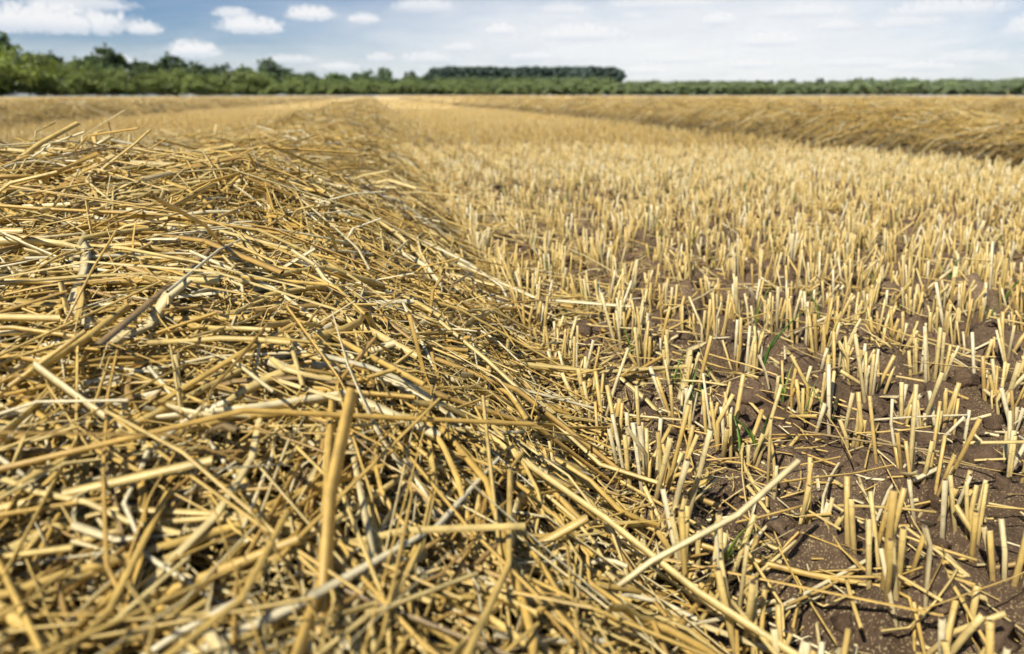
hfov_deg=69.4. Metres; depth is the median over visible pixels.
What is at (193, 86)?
hedge
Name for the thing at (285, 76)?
tree
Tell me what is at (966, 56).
cloud
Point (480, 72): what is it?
poplar
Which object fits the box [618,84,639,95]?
hedge
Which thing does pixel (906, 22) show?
cloud
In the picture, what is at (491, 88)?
hedge
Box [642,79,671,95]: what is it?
hedge
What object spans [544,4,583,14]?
cloud
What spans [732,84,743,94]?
hedge
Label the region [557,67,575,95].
poplar
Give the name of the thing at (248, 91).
hedge
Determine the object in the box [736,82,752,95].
hedge
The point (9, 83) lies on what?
hedge
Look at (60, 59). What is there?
tree
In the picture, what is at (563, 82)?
hedge
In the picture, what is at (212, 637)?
windrow straw blades
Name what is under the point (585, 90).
hedge
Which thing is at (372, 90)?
hedge
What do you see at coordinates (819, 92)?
hedge
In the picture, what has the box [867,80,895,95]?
hedge
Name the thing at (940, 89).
hedge
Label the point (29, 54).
tree
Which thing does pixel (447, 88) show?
hedge
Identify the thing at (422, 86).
hedge
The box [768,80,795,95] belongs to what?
hedge
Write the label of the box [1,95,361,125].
straw swath
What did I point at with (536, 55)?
cloud
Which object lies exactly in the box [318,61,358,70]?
cloud
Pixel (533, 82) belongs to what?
willow
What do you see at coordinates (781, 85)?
hedge
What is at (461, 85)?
hedge
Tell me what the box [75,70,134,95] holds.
tree
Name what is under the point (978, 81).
hedge
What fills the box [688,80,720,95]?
hedge
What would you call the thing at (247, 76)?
tree
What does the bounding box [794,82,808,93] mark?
hedge
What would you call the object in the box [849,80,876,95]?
hedge
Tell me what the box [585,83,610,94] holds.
hedge
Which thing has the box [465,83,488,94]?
hedge
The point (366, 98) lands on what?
distant windrow straw
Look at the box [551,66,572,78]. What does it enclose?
tree
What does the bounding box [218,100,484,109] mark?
stubble
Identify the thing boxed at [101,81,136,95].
hedge
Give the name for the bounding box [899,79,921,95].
hedge
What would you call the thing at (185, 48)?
cloud
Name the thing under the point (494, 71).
poplar
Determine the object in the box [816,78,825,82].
tree
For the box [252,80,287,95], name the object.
hedge
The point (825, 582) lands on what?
loose straw
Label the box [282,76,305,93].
willow
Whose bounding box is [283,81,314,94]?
hedge
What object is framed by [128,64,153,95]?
tree
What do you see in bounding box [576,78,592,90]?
willow
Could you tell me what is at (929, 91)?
hedge
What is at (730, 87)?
hedge
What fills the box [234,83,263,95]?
hedge
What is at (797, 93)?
hedge
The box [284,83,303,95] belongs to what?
hedge
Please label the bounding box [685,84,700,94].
hedge
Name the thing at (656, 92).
hedge
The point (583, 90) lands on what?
hedge
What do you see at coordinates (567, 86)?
hedge
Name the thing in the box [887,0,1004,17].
cloud
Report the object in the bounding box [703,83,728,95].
hedge
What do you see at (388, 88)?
hedge
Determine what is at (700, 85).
hedge
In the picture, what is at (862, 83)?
hedge
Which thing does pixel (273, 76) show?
tree
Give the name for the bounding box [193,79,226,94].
hedge
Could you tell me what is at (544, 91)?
hedge
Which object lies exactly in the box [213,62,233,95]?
tree
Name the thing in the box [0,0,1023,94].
sky
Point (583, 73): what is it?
tree
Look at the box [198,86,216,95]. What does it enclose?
hedge
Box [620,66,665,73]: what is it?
cloud
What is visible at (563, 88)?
hedge
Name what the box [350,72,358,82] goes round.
tree
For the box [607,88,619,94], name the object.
hedge
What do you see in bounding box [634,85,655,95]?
hedge
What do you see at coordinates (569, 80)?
willow
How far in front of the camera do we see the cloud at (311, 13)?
8213.75 m
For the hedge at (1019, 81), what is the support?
on the ground
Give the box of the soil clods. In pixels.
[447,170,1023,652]
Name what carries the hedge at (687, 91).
on the ground
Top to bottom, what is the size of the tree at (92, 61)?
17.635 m
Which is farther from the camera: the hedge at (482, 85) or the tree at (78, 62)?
the hedge at (482, 85)
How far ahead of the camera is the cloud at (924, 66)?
8121.71 m
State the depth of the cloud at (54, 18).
7220.67 m
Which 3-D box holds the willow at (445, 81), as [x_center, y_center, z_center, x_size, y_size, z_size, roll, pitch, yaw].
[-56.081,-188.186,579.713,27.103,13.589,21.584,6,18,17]
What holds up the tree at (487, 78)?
on the ground
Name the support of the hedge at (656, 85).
on the ground
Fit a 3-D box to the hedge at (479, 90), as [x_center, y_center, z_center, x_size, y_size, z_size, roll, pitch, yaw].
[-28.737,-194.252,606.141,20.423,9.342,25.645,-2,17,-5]
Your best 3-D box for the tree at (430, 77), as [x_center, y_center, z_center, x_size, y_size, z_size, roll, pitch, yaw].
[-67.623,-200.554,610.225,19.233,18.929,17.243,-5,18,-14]
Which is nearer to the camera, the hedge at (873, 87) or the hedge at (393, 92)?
the hedge at (393, 92)
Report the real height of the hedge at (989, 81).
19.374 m
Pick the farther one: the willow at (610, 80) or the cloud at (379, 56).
the cloud at (379, 56)
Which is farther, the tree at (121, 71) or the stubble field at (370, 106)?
the tree at (121, 71)
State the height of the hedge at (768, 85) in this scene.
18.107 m
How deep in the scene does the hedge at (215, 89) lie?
385.85 m
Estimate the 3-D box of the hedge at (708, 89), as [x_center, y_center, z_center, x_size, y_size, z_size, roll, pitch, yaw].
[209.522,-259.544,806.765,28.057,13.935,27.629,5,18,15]
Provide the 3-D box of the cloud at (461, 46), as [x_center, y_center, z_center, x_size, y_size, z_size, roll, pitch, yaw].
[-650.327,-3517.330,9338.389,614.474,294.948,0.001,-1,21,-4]
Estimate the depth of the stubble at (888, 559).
1.79 m
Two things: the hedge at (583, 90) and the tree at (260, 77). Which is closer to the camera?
the tree at (260, 77)
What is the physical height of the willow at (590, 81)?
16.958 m
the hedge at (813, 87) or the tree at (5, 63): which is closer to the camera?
the tree at (5, 63)
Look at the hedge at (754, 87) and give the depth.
822.86 m
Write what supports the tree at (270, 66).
on the ground
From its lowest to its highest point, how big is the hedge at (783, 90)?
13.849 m
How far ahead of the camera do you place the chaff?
1.08 m
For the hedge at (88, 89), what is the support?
on the ground
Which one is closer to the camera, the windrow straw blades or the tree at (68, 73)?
the windrow straw blades
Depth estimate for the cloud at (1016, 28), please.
7427.00 m
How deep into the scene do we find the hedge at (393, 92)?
532.21 m
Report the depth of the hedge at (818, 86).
856.66 m
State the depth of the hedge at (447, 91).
572.07 m
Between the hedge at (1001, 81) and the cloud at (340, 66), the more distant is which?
the cloud at (340, 66)
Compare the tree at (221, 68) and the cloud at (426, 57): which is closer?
the tree at (221, 68)
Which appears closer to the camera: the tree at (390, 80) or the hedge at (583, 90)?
the tree at (390, 80)
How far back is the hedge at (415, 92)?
550.12 m
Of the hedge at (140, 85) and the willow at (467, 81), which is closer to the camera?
the hedge at (140, 85)
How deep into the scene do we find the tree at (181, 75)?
367.25 m
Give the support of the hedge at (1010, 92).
on the ground
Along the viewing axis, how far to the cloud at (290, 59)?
9340.62 m
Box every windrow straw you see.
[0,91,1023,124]
[0,94,1015,104]
[0,95,1023,180]
[0,110,959,653]
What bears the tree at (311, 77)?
on the ground
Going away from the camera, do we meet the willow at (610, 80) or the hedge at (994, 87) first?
the willow at (610, 80)
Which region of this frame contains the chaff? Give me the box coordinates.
[445,166,1023,653]
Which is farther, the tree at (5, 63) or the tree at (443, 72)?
the tree at (443, 72)
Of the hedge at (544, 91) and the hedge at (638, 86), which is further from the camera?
the hedge at (638, 86)
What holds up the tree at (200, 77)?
on the ground
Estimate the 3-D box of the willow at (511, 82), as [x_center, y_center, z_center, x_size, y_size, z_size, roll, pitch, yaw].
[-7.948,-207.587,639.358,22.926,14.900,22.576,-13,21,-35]
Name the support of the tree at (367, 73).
on the ground
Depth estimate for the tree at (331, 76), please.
504.13 m
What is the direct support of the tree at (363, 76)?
on the ground
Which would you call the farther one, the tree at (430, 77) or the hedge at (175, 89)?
the tree at (430, 77)
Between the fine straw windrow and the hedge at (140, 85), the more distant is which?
the hedge at (140, 85)
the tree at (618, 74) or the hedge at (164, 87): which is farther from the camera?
the tree at (618, 74)
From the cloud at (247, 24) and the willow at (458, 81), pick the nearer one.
the willow at (458, 81)
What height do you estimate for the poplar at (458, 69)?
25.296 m
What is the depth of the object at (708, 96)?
99.82 m
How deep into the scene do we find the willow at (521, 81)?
654.79 m
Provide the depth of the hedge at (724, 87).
809.61 m
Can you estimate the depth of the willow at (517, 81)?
641.89 m
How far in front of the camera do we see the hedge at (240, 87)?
404.62 m
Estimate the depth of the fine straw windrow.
0.74 m
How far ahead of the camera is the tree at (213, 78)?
397.08 m
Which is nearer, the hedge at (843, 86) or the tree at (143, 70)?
the tree at (143, 70)
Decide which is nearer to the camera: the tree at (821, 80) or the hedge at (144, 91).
the hedge at (144, 91)
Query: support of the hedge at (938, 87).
on the ground
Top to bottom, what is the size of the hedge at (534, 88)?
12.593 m
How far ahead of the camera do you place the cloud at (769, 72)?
9272.47 m
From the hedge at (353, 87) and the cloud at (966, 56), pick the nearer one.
the hedge at (353, 87)
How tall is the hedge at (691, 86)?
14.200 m
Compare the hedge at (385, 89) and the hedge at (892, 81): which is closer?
the hedge at (385, 89)
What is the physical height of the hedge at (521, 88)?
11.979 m
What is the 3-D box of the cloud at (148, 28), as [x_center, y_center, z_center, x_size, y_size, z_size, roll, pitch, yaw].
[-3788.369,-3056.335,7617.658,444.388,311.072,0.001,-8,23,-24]
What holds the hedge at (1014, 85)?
on the ground
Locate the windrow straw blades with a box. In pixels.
[0,121,841,653]
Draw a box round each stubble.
[0,107,902,157]
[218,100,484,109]
[402,139,1023,653]
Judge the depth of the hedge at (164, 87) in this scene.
356.65 m
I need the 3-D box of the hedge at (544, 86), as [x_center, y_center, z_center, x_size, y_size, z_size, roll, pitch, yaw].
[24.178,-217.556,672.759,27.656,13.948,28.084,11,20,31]
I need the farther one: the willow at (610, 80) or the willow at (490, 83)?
the willow at (610, 80)
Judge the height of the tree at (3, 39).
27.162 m
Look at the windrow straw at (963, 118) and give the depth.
7.43 m
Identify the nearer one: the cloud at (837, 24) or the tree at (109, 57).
the tree at (109, 57)
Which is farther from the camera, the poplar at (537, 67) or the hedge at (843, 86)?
the hedge at (843, 86)
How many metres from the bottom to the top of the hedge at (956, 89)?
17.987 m
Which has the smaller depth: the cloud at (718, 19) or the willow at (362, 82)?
the willow at (362, 82)
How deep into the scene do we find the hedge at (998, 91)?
868.39 m
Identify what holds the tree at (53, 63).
on the ground
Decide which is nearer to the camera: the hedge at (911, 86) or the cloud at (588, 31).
the hedge at (911, 86)
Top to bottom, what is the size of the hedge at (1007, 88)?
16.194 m
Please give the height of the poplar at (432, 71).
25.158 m
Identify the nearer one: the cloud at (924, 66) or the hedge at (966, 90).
the hedge at (966, 90)
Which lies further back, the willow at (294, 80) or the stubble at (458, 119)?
the willow at (294, 80)
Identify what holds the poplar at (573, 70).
on the ground
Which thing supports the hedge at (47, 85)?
on the ground
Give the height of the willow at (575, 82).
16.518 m
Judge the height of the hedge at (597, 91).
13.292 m
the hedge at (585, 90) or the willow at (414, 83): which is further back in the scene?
the hedge at (585, 90)
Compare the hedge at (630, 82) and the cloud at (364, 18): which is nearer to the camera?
the hedge at (630, 82)
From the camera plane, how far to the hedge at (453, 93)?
577.28 m
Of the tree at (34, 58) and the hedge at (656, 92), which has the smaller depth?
the tree at (34, 58)
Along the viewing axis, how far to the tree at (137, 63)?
376.01 m
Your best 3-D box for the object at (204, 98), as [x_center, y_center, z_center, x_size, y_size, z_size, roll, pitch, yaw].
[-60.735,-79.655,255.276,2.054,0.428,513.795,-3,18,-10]
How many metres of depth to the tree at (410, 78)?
562.66 m
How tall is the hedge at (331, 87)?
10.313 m
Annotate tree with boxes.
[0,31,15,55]
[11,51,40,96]
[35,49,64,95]
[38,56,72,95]
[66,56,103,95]
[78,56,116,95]
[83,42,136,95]
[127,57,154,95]
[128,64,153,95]
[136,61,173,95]
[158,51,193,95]
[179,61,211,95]
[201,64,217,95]
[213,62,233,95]
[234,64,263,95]
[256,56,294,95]
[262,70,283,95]
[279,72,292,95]
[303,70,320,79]
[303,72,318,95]
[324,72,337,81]
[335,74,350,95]
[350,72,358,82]
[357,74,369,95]
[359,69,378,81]
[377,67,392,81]
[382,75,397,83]
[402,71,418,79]
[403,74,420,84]
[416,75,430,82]
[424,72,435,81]
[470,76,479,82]
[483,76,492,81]
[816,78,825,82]
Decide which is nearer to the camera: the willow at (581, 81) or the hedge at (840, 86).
the willow at (581, 81)
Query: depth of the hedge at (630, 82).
752.98 m
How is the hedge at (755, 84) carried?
on the ground
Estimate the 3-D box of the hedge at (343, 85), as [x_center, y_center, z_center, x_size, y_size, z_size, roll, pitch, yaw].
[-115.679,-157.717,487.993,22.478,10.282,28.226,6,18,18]
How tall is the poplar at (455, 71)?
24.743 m
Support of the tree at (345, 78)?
on the ground
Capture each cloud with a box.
[0,0,141,34]
[20,0,136,10]
[127,21,162,34]
[169,39,220,57]
[212,7,250,17]
[217,15,281,33]
[270,55,312,62]
[285,5,334,20]
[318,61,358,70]
[348,12,378,23]
[367,52,394,60]
[393,0,454,11]
[401,52,449,62]
[445,42,474,50]
[468,14,731,74]
[486,21,514,36]
[510,51,556,59]
[540,22,625,41]
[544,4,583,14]
[585,52,965,82]
[606,0,711,9]
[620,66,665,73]
[701,12,735,26]
[703,0,1006,82]
[725,59,777,68]
[740,32,799,47]
[765,2,847,18]
[813,18,859,31]
[875,16,943,28]
[884,60,963,71]
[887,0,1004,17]
[930,49,1019,63]
[1003,13,1023,37]
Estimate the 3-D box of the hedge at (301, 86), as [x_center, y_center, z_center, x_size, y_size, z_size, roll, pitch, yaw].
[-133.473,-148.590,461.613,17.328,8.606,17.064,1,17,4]
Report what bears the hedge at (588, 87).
on the ground
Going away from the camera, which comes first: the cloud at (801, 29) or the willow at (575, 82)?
the willow at (575, 82)
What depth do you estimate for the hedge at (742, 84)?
821.00 m
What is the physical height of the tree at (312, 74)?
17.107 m
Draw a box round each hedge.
[0,80,34,96]
[0,81,14,94]
[27,79,74,95]
[27,82,61,96]
[39,79,87,96]
[78,83,96,95]
[90,79,133,95]
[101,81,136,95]
[127,79,159,94]
[127,90,150,95]
[149,80,179,95]
[157,84,188,95]
[176,80,201,95]
[191,85,219,94]
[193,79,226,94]
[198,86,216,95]
[217,81,246,95]
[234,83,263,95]
[245,86,268,95]
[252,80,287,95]
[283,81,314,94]
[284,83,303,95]
[290,83,311,95]
[308,80,345,95]
[311,88,323,95]
[321,88,338,95]
[325,80,358,94]
[340,82,365,94]
[362,86,381,95]
[370,81,396,94]
[371,85,391,94]
[390,85,400,94]
[393,83,410,94]
[395,83,409,93]
[400,82,421,94]
[414,83,431,94]
[419,81,441,94]
[430,81,458,94]
[433,82,458,94]
[447,85,463,94]
[456,82,478,94]
[459,82,479,94]
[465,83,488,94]
[469,85,488,94]
[476,81,494,94]
[488,81,516,94]
[510,82,530,94]
[517,81,537,94]
[531,80,552,94]
[536,81,560,95]
[547,80,573,95]
[552,86,568,94]
[557,80,574,92]
[557,88,577,94]
[572,84,584,94]
[574,83,592,95]
[579,82,600,95]
[584,82,606,95]
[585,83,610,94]
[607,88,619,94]
[609,87,624,95]
[610,82,633,94]
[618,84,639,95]
[620,82,643,91]
[625,81,643,93]
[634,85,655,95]
[640,82,660,94]
[641,80,673,95]
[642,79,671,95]
[666,82,684,95]
[670,80,699,95]
[675,83,696,95]
[680,81,699,93]
[680,84,697,94]
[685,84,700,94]
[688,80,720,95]
[688,81,705,93]
[698,84,715,94]
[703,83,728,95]
[708,81,733,94]
[715,81,735,93]
[730,80,746,95]
[732,80,761,95]
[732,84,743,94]
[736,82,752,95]
[741,82,756,93]
[746,79,773,95]
[747,81,765,93]
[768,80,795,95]
[771,84,795,95]
[774,85,791,94]
[776,82,793,93]
[785,87,804,95]
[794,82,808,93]
[795,81,825,94]
[801,82,821,95]
[802,85,821,94]
[803,83,819,95]
[808,82,841,95]
[810,82,832,94]
[822,79,855,95]
[827,82,845,95]
[835,81,856,94]
[841,79,866,95]
[846,78,873,93]
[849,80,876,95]
[852,83,882,94]
[860,78,893,95]
[865,85,894,95]
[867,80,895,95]
[881,79,908,93]
[885,86,900,95]
[893,80,914,93]
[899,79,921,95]
[903,78,929,95]
[906,85,930,95]
[917,84,940,95]
[925,80,964,95]
[929,81,962,95]
[930,83,946,94]
[932,79,969,95]
[933,78,963,95]
[946,81,976,95]
[947,79,986,94]
[947,80,981,94]
[960,80,977,94]
[968,80,989,95]
[973,79,999,93]
[974,87,999,95]
[976,79,999,93]
[982,82,1015,94]
[983,79,1008,95]
[992,78,1021,95]
[993,78,1015,95]
[993,82,1019,95]
[1003,77,1023,95]
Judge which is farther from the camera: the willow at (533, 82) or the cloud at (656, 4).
the cloud at (656, 4)
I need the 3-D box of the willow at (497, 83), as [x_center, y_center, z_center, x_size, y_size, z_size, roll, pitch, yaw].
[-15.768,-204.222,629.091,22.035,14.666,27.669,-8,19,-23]
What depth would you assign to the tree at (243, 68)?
434.74 m
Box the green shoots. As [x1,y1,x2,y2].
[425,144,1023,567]
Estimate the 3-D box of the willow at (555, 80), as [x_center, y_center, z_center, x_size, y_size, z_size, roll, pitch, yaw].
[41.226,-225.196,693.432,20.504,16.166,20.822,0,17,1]
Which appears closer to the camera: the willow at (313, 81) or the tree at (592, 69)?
the willow at (313, 81)
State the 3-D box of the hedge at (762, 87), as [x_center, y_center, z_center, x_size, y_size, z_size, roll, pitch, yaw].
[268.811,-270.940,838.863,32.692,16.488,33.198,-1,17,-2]
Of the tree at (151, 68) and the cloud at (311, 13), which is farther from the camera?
the cloud at (311, 13)
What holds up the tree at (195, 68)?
on the ground
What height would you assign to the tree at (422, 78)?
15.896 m
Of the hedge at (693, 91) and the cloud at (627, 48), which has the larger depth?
the cloud at (627, 48)
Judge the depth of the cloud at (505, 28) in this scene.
8609.34 m
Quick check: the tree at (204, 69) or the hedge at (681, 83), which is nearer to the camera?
the tree at (204, 69)
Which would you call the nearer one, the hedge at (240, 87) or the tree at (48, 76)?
the tree at (48, 76)
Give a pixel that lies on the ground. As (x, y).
(870, 637)
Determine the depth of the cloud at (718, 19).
8406.67 m
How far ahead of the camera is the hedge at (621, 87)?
740.92 m
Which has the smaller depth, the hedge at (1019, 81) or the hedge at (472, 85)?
the hedge at (472, 85)
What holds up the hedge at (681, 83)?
on the ground
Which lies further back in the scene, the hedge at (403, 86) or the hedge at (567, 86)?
the hedge at (567, 86)
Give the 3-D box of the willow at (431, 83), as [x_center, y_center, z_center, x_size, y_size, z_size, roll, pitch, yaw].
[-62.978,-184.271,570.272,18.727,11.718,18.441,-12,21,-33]
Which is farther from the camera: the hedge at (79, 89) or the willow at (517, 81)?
the willow at (517, 81)
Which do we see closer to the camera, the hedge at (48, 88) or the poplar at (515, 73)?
the hedge at (48, 88)
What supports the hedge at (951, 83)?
on the ground
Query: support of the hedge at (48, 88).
on the ground
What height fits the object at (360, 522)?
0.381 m
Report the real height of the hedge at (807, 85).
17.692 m
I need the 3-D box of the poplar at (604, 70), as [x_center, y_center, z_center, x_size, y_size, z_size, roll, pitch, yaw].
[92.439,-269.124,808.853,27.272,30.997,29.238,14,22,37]
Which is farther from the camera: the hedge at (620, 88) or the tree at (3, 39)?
the hedge at (620, 88)
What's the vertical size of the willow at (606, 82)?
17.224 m
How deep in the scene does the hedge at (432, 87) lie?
563.65 m
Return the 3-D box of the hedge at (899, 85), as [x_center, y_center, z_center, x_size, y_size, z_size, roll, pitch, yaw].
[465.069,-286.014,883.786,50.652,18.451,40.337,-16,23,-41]
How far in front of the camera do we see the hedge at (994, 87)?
866.45 m
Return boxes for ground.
[0,95,1023,653]
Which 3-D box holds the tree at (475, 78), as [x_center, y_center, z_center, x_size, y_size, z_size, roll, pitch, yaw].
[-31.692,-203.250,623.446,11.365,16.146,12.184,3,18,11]
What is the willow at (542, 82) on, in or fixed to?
on the ground
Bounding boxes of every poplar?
[428,68,438,74]
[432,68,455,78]
[443,67,461,78]
[446,67,464,76]
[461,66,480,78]
[468,66,486,78]
[476,66,492,76]
[482,67,499,78]
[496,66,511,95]
[508,67,519,77]
[516,66,531,80]
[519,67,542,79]
[532,65,546,73]
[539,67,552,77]
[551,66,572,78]
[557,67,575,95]
[570,67,578,95]
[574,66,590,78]
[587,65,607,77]
[594,66,608,95]
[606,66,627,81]
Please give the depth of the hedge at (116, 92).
320.19 m
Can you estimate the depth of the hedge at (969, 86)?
866.26 m
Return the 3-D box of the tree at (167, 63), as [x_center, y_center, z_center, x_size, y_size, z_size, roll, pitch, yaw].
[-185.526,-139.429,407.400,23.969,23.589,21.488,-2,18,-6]
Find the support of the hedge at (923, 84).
on the ground
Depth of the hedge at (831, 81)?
860.14 m
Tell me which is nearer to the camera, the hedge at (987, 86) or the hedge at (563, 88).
the hedge at (563, 88)
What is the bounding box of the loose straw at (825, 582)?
[411,140,1023,653]
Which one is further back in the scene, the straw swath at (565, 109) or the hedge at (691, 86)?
the hedge at (691, 86)
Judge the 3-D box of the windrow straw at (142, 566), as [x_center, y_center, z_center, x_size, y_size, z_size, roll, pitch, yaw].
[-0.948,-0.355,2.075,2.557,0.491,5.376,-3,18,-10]
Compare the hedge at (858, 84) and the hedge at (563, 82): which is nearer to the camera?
the hedge at (563, 82)
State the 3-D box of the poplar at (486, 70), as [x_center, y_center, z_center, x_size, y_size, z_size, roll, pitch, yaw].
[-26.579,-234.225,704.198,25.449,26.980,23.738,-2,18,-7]
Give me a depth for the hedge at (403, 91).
540.06 m
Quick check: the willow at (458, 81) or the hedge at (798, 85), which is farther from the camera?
the hedge at (798, 85)
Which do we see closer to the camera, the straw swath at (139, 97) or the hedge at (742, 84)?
the straw swath at (139, 97)
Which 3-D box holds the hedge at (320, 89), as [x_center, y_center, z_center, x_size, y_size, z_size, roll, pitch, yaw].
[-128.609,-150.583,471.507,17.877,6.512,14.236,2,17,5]
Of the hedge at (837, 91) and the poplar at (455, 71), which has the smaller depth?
the poplar at (455, 71)
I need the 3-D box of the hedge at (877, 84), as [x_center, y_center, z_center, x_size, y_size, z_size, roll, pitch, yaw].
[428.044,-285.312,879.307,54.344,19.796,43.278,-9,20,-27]
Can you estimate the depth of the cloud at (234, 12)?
7961.15 m
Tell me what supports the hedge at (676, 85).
on the ground
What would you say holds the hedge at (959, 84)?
on the ground
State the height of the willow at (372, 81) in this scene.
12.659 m
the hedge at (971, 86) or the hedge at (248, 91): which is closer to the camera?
the hedge at (248, 91)
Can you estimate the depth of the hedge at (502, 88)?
618.76 m
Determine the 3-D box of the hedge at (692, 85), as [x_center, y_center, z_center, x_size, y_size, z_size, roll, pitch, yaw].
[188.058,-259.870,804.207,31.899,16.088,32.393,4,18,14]
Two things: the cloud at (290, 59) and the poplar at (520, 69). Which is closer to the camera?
the poplar at (520, 69)
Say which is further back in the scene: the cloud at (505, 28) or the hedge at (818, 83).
the cloud at (505, 28)
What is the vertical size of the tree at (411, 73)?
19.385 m
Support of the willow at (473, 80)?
on the ground
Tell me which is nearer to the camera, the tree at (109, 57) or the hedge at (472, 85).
the tree at (109, 57)
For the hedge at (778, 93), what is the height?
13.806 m
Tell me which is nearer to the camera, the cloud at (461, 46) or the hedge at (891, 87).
the hedge at (891, 87)
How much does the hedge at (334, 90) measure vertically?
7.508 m
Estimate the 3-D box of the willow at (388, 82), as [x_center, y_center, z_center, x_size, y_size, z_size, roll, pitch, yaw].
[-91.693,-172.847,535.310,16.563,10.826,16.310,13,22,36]
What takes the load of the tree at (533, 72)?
on the ground
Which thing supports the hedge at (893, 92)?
on the ground
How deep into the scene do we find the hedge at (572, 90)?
691.23 m
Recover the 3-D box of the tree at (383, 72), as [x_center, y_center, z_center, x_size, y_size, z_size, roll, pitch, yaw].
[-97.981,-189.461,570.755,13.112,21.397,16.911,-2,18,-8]
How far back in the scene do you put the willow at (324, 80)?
480.58 m
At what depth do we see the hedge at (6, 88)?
270.09 m
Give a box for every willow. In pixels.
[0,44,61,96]
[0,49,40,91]
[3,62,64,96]
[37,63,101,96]
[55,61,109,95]
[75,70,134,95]
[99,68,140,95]
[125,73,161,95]
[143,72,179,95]
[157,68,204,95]
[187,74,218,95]
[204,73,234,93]
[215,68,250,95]
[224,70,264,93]
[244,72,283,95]
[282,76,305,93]
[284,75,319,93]
[304,79,326,94]
[315,78,330,90]
[345,78,369,93]
[357,78,378,95]
[380,81,398,94]
[399,79,419,94]
[422,80,441,92]
[431,79,457,92]
[452,78,465,84]
[459,79,477,92]
[467,78,491,92]
[476,79,495,91]
[487,79,507,93]
[496,78,516,92]
[503,78,529,94]
[512,78,530,86]
[525,79,541,93]
[529,78,555,93]
[548,78,562,95]
[559,78,574,91]
[571,79,584,95]
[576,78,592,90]
[585,79,603,93]
[596,78,618,93]
[598,78,618,93]

